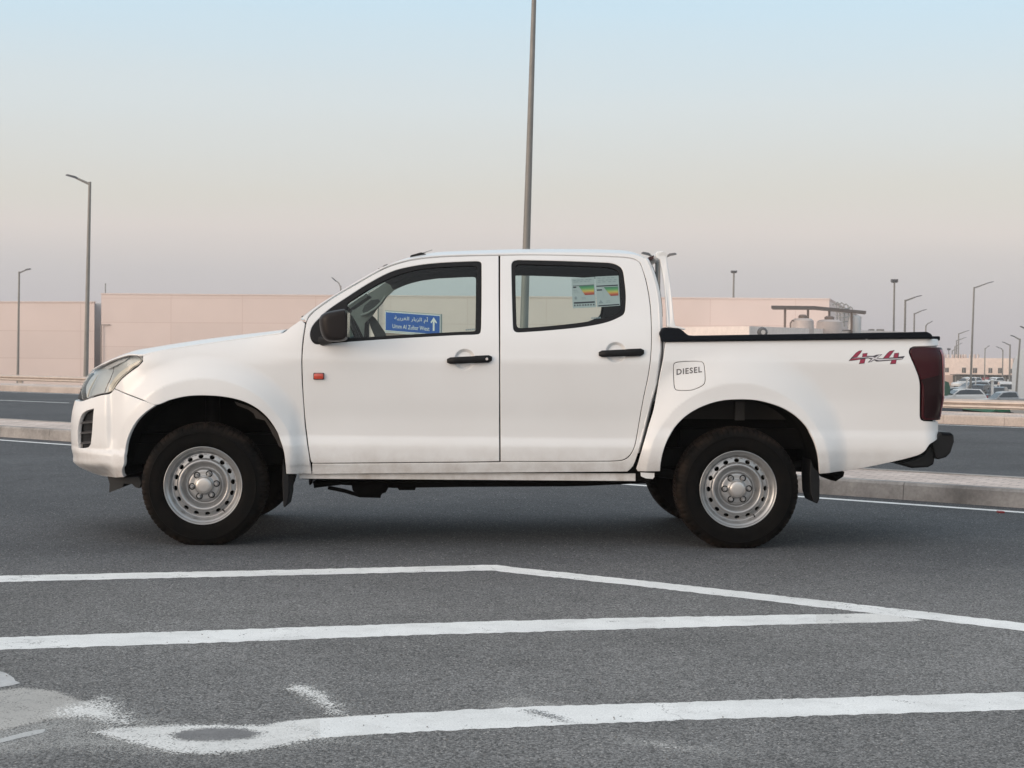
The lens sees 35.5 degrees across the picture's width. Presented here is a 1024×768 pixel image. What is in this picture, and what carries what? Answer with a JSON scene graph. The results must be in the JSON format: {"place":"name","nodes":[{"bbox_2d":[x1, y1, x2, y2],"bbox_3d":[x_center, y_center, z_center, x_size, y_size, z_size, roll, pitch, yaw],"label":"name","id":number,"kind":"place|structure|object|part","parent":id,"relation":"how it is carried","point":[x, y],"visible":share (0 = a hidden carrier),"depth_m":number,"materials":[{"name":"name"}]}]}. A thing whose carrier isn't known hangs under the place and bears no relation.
{"place":"outdoors","nodes":[
{"label":"outdoors","id":0,"kind":"place"},
{"bbox_2d":[0,391,1023,767],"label":"asphalt road","id":1,"kind":"structure","parent":0,"point":[62,511],"depth_m":6.82,"materials":[{"name":"grey asphalt"}]},
{"bbox_2d":[0,671,18,686],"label":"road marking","id":2,"kind":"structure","parent":1,"relation":"on","point":[7,680],"depth_m":5.45,"materials":[{"name":"white paint"}]},
{"bbox_2d":[0,729,44,742],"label":"road marking","id":3,"kind":"object","parent":1,"relation":"on","point":[23,734],"visible":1,"depth_m":4.69,"materials":[{"name":"paint"}]},
{"bbox_2d":[0,686,95,730],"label":"paint stain","id":4,"kind":"object","parent":1,"relation":"on","point":[12,703],"visible":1,"depth_m":5.08,"materials":[{"name":"grey paint"}]},
{"bbox_2d":[42,695,141,727],"bbox_3d":[-1.330,1.024,4.971,0.320,0.001,0.562,0,1,-25],"label":"worn paint","id":5,"kind":"object","parent":1,"relation":"on","point":[94,712],"visible":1,"depth_m":4.99,"materials":[{"name":"white paint"}]},
{"bbox_2d":[0,697,360,757],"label":"dust smear","id":6,"kind":"object","parent":1,"relation":"on","point":[69,736],"visible":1,"depth_m":4.67},
{"bbox_2d":[92,724,320,754],"bbox_3d":[-0.913,1.034,4.666,0.728,0.001,0.398,1,1,-2],"label":"worn paint","id":7,"kind":"object","parent":1,"relation":"on","point":[283,734],"visible":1,"depth_m":4.67,"materials":[{"name":"white paint"}]},
{"bbox_2d":[167,727,266,741],"bbox_3d":[-0.874,1.033,4.720,0.310,0.001,0.204,1,1,-2],"label":"filled pit","id":8,"kind":"object","parent":7,"relation":"on","point":[201,734],"visible":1,"depth_m":4.72,"materials":[{"name":"grey asphalt"}]},
{"bbox_2d":[282,685,347,714],"bbox_3d":[-0.630,1.025,5.207,0.143,0.001,0.541,0,1,-27],"label":"worn paint","id":9,"kind":"object","parent":1,"relation":"on","point":[309,693],"visible":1,"depth_m":5.25,"materials":[{"name":"white paint"}]},
{"bbox_2d":[252,714,383,743],"bbox_3d":[-0.572,1.036,4.811,0.484,0.001,0.287,0,1,-27],"label":"worn paint","id":10,"kind":"object","parent":1,"relation":"on","point":[313,724],"visible":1,"depth_m":4.86,"materials":[{"name":"white paint"}]},
{"bbox_2d":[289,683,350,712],"bbox_3d":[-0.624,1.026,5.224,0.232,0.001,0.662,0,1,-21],"label":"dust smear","id":11,"kind":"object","parent":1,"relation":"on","point":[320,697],"visible":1,"depth_m":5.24},
{"bbox_2d":[0,614,815,649],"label":"road marking","id":12,"kind":"object","parent":1,"relation":"on","point":[174,637],"visible":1,"depth_m":6.49,"materials":[{"name":"paint"}]},
{"bbox_2d":[0,565,1023,630],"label":"road marking","id":13,"kind":"object","parent":1,"relation":"on","point":[837,605],"visible":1,"depth_m":7.90,"materials":[{"name":"paint"}]},
{"bbox_2d":[0,418,1023,507],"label":"median kerb","id":14,"kind":"structure","parent":1,"relation":"on","point":[947,493],"depth_m":12.59,"materials":[{"name":"concrete"}]},
{"bbox_2d":[0,419,1023,488],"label":"median paving","id":15,"kind":"structure","parent":14,"relation":"on","point":[943,478],"depth_m":13.19,"materials":[{"name":"beige concrete"}]},
{"bbox_2d":[0,383,1023,426],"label":"roadside kerb","id":16,"kind":"structure","parent":1,"relation":"on","point":[982,420],"depth_m":26.06,"materials":[{"name":"concrete"}]},
{"bbox_2d":[0,391,1023,427],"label":"edge line","id":17,"kind":"object","parent":1,"relation":"on","point":[938,424],"visible":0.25,"depth_m":25.56,"materials":[{"name":"white paint"}]},
{"bbox_2d":[71,249,953,547],"bbox_3d":[-0.075,0.042,10.135,5.315,1.770,2.250,1,1,-2],"label":"pickup truck","id":18,"kind":"object","parent":1,"relation":"on","point":[719,441],"visible":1,"depth_m":9.31,"materials":[{"name":"white paint"}]},
{"bbox_3d":[-0.639,-0.149,9.266,1.164,1.227,0.553,1,1,-2],"label":"front door","id":19,"kind":"part","parent":18,"relation":"part of","materials":[{"name":"white paint"}]},
{"bbox_3d":[-0.687,-0.186,10.963,1.164,1.227,0.553,1,1,-2],"label":"front door","id":20,"kind":"part","parent":18,"relation":"part of","materials":[{"name":"clear glass"}]},
{"bbox_3d":[0.329,-0.183,10.865,0.903,1.219,0.309,1,1,-2],"label":"rear door","id":21,"kind":"part","parent":18,"relation":"part of","materials":[{"name":"clear glass"}]},
{"bbox_3d":[0.369,-0.152,9.421,0.903,1.219,0.309,1,1,-2],"label":"rear door","id":22,"kind":"part","parent":18,"relation":"part of","materials":[{"name":"white paint"}]},
{"bbox_2d":[3,440,1023,512],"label":"edge line","id":23,"kind":"object","parent":1,"relation":"on","point":[798,496],"visible":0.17,"depth_m":12.25,"materials":[{"name":"paint"}]},
{"bbox_2d":[483,696,571,707],"bbox_3d":[0.073,1.034,5.198,0.424,0.001,0.330,1,1,-2],"label":"dust smear","id":24,"kind":"object","parent":1,"relation":"on","point":[529,705],"visible":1,"depth_m":5.17},
{"bbox_2d":[520,0,535,327],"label":"lamp post","id":25,"kind":"object","parent":1,"relation":"on","point":[524,311],"visible":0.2,"depth_m":30.03,"materials":[{"name":"metal"}]},
{"bbox_2d":[320,692,1023,736],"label":"road marking","id":26,"kind":"object","parent":1,"relation":"on","point":[505,717],"visible":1,"depth_m":5.08,"materials":[{"name":"paint"}]},
{"bbox_2d":[521,709,569,721],"bbox_3d":[0.117,1.037,4.999,0.095,0.001,0.294,0,2,-39],"label":"tyre scuff","id":27,"kind":"object","parent":26,"relation":"on","point":[543,715],"visible":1,"depth_m":5.02,"materials":[{"name":"grey paint"}]},
{"bbox_2d":[623,737,743,754],"bbox_3d":[0.482,1.050,4.634,0.552,0.001,0.206,1,1,26],"label":"dust smear","id":28,"kind":"object","parent":1,"relation":"on","point":[671,745],"visible":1,"depth_m":4.64},
{"bbox_2d":[777,613,919,624],"bbox_3d":[1.403,1.010,6.892,0.714,0.001,0.255,0,1,-10],"label":"worn paint","id":29,"kind":"object","parent":1,"relation":"on","point":[849,618],"visible":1,"depth_m":6.89,"materials":[{"name":"white paint"}]},
{"bbox_2d":[0,383,1023,416],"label":"roadside pavement","id":30,"kind":"structure","parent":0,"point":[984,414],"depth_m":27.02,"materials":[{"name":"beige concrete"}]},
{"bbox_2d":[0,0,1023,357],"label":"sky","id":31,"kind":"structure","parent":0,"point":[836,150],"materials":[{"name":"blue"}]},
{"bbox_2d":[942,408,963,411],"bbox_3d":[16.179,1.568,60.042,4.795,1.740,2.160,0,1,-4],"label":"parked suv","id":32,"kind":"object","parent":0,"point":[954,409],"depth_m":59.30,"materials":[{"name":"grey metal"}]},
{"bbox_3d":[16.797,1.029,59.310,2.924,0.462,0.140,0,1,-4],"label":"side window","id":33,"kind":"part","parent":32,"relation":"part of","materials":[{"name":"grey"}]},
{"bbox_2d":[951,377,981,386],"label":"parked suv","id":34,"kind":"object","parent":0,"point":[960,382],"visible":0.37,"depth_m":224.44,"materials":[{"name":"white metal"}]},
{"bbox_2d":[950,385,1023,413],"bbox_3d":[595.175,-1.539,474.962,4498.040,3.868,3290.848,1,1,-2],"label":"ground","id":35,"kind":"structure","parent":0,"point":[1018,411],"depth_m":131.70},
{"bbox_2d":[16,268,30,382],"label":"street lamp","id":36,"kind":"object","parent":35,"relation":"on","point":[18,324],"visible":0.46,"depth_m":110.02,"materials":[{"name":"metal"}]},
{"bbox_2d":[0,374,87,382],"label":"guardrail","id":37,"kind":"object","parent":35,"relation":"on","point":[39,378],"visible":0.18,"depth_m":43.17,"materials":[{"name":"metal"}]},
{"bbox_2d":[0,301,95,384],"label":"warehouse","id":38,"kind":"structure","parent":35,"relation":"on","point":[51,340],"depth_m":128.13,"materials":[{"name":"beige concrete"}]},
{"bbox_2d":[66,174,90,384],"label":"street lamp","id":39,"kind":"object","parent":35,"relation":"on","point":[86,341],"visible":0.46,"depth_m":66.02,"materials":[{"name":"metal"}]},
{"bbox_2d":[94,303,100,371],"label":"stair tower","id":40,"kind":"structure","parent":35,"relation":"on","point":[97,334],"depth_m":133.06,"materials":[{"name":"grey concrete"}]},
{"bbox_2d":[377,264,387,322],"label":"street lamp","id":41,"kind":"object","parent":35,"relation":"on","point":[378,308],"visible":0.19,"depth_m":120.02,"materials":[{"name":"metal"}]},
{"bbox_2d":[385,310,441,335],"bbox_3d":[-2.551,-0.697,41.577,1.817,2.450,0.161,1,1,33],"label":"direction sign","id":42,"kind":"object","parent":35,"relation":"on","point":[401,323],"visible":0.54,"depth_m":41.51,"materials":[{"name":"blue metal"}]},
{"bbox_2d":[100,283,861,363],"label":"warehouse","id":43,"kind":"structure","parent":35,"relation":"on","point":[130,322],"depth_m":122.16,"materials":[{"name":"brown concrete"}]},
{"bbox_2d":[641,252,676,287],"bbox_3d":[5.475,-1.240,60.075,1.317,7.417,0.342,1,1,-2],"label":"street lamp","id":44,"kind":"object","parent":35,"relation":"on","point":[649,254],"visible":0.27,"depth_m":59.96,"materials":[{"name":"metal"}]},
{"bbox_2d":[731,270,736,297],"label":"floodlight mast","id":45,"kind":"object","parent":35,"relation":"on","point":[733,272],"visible":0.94,"depth_m":129.95,"materials":[{"name":"metal"}]},
{"bbox_2d":[682,326,895,339],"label":"annex building","id":46,"kind":"structure","parent":35,"relation":"on","point":[735,330],"depth_m":87.99,"materials":[{"name":"grey"}]},
{"bbox_2d":[791,314,813,333],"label":"water tank","id":47,"kind":"object","parent":46,"relation":"on","point":[802,321],"visible":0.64,"depth_m":95.17,"materials":[{"name":"plastic"}]},
{"bbox_2d":[771,306,865,332],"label":"tank shelter","id":48,"kind":"object","parent":46,"relation":"on","point":[807,308],"visible":0.57,"depth_m":99.92,"materials":[{"name":"grey metal"}]},
{"bbox_2d":[816,316,841,332],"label":"water tank","id":49,"kind":"object","parent":46,"relation":"on","point":[828,324],"visible":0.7,"depth_m":98.16,"materials":[{"name":"plastic"}]},
{"bbox_2d":[832,302,853,326],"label":"caged ladder","id":50,"kind":"object","parent":46,"relation":"on","point":[840,313],"visible":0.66,"depth_m":109.96,"materials":[{"name":"grey metal"}]},
{"bbox_2d":[848,315,860,332],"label":"water tank","id":51,"kind":"object","parent":46,"relation":"on","point":[856,324],"visible":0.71,"depth_m":104.06,"materials":[{"name":"grey"}]},
{"bbox_2d":[891,279,897,330],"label":"floodlight mast","id":52,"kind":"object","parent":35,"relation":"on","point":[894,281],"visible":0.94,"depth_m":139.99,"materials":[{"name":"metal"}]},
{"bbox_2d":[904,295,921,331],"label":"street lamp","id":53,"kind":"object","parent":35,"relation":"on","point":[905,311],"visible":0.36,"depth_m":149.96,"materials":[{"name":"metal"}]},
{"bbox_2d":[913,309,926,331],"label":"street lamp","id":54,"kind":"object","parent":35,"relation":"on","point":[914,320],"visible":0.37,"depth_m":184.94,"materials":[{"name":"metal"}]},
{"bbox_2d":[944,381,949,395],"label":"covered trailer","id":55,"kind":"object","parent":35,"relation":"on","point":[947,388],"visible":0.02,"depth_m":150.03,"materials":[{"name":"green"}]},
{"bbox_2d":[958,330,968,357],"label":"street lamp","id":56,"kind":"object","parent":35,"relation":"on","point":[958,342],"visible":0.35,"depth_m":259.94,"materials":[{"name":"metal"}]},
{"bbox_2d":[944,388,987,399],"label":"parked suv","id":57,"kind":"object","parent":35,"relation":"on","point":[962,393],"visible":0.27,"depth_m":149.33,"materials":[{"name":"white metal"}]},
{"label":"side window","id":58,"kind":"part","parent":57,"relation":"part of","materials":[{"name":"grey glass"}]},
{"bbox_2d":[953,381,989,388],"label":"parked suv","id":59,"kind":"object","parent":35,"relation":"on","point":[963,386],"visible":0.12,"depth_m":189.54,"materials":[{"name":"silver metal"}]},
{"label":"side window","id":60,"kind":"part","parent":59,"relation":"part of","materials":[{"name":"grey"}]},
{"bbox_2d":[945,354,1014,384],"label":"shop building","id":61,"kind":"structure","parent":35,"relation":"on","point":[957,369],"depth_m":252.96,"materials":[{"name":"beige concrete"}]},
{"bbox_2d":[969,281,993,388],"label":"street lamp","id":62,"kind":"object","parent":35,"relation":"on","point":[971,362],"visible":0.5,"depth_m":152.03,"materials":[{"name":"metal"}]},
{"bbox_2d":[972,384,990,394],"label":"parked suv","id":63,"kind":"object","parent":35,"relation":"on","point":[984,388],"visible":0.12,"depth_m":171.54,"materials":[{"name":"grey metal"}]},
{"bbox_2d":[943,399,1023,409],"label":"guardrail","id":64,"kind":"object","parent":35,"relation":"on","point":[985,404],"visible":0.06,"depth_m":28.62,"materials":[{"name":"metal"}]},
{"bbox_2d":[984,345,989,379],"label":"street lamp","id":65,"kind":"object","parent":35,"relation":"on","point":[984,362],"visible":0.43,"depth_m":239.99,"materials":[{"name":"metal"}]},
{"bbox_2d":[963,408,1012,412],"bbox_3d":[10.994,0.875,37.083,0.932,0.790,2.250,1,1,-2],"label":"covered cart","id":66,"kind":"object","parent":35,"relation":"on","point":[987,410],"visible":0.09,"depth_m":36.33,"materials":[{"name":"green"}]},
{"bbox_2d":[990,379,994,394],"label":"white post","id":67,"kind":"object","parent":35,"relation":"on","point":[992,386],"visible":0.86,"depth_m":149.90,"materials":[{"name":"white"}]},
{"bbox_2d":[985,387,1008,396],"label":"parked suv","id":68,"kind":"object","parent":35,"relation":"on","point":[996,389],"visible":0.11,"depth_m":159.43,"materials":[{"name":"grey metal"}]},
{"bbox_2d":[974,391,1023,400],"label":"parked car","id":69,"kind":"object","parent":35,"relation":"on","point":[1007,395],"visible":0.24,"depth_m":139.29,"materials":[{"name":"silver metal"}]},
{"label":"side window","id":70,"kind":"part","parent":69,"relation":"part of","materials":[{"name":"grey glass"}]},
{"bbox_2d":[996,346,1002,376],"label":"street lamp","id":71,"kind":"object","parent":35,"relation":"on","point":[1002,360],"visible":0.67,"depth_m":234.96,"materials":[{"name":"metal"}]},
{"bbox_2d":[997,381,1011,390],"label":"parked van","id":72,"kind":"object","parent":35,"relation":"on","point":[1008,384],"visible":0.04,"depth_m":173.40,"materials":[{"name":"white metal"}]},
{"bbox_2d":[1003,342,1010,380],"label":"street lamp","id":73,"kind":"object","parent":35,"relation":"on","point":[1009,359],"visible":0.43,"depth_m":199.97,"materials":[{"name":"metal"}]},
{"bbox_2d":[1010,335,1020,391],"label":"street lamp","id":74,"kind":"object","parent":35,"relation":"on","point":[1016,387],"visible":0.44,"depth_m":154.98,"materials":[{"name":"metal"}]},
{"bbox_2d":[1012,348,1023,397],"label":"vaulted hall","id":75,"kind":"structure","parent":35,"relation":"on","point":[1020,392],"depth_m":165.01,"materials":[{"name":"white"}]},
{"bbox_2d":[981,380,999,386],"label":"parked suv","id":76,"kind":"object","parent":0,"point":[995,382],"visible":0.03,"depth_m":199.53,"materials":[{"name":"white metal"}]},
{"bbox_2d":[988,377,1004,380],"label":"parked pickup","id":77,"kind":"object","parent":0,"point":[999,378],"visible":0.06,"depth_m":224.52,"materials":[{"name":"white metal"}]}
]}

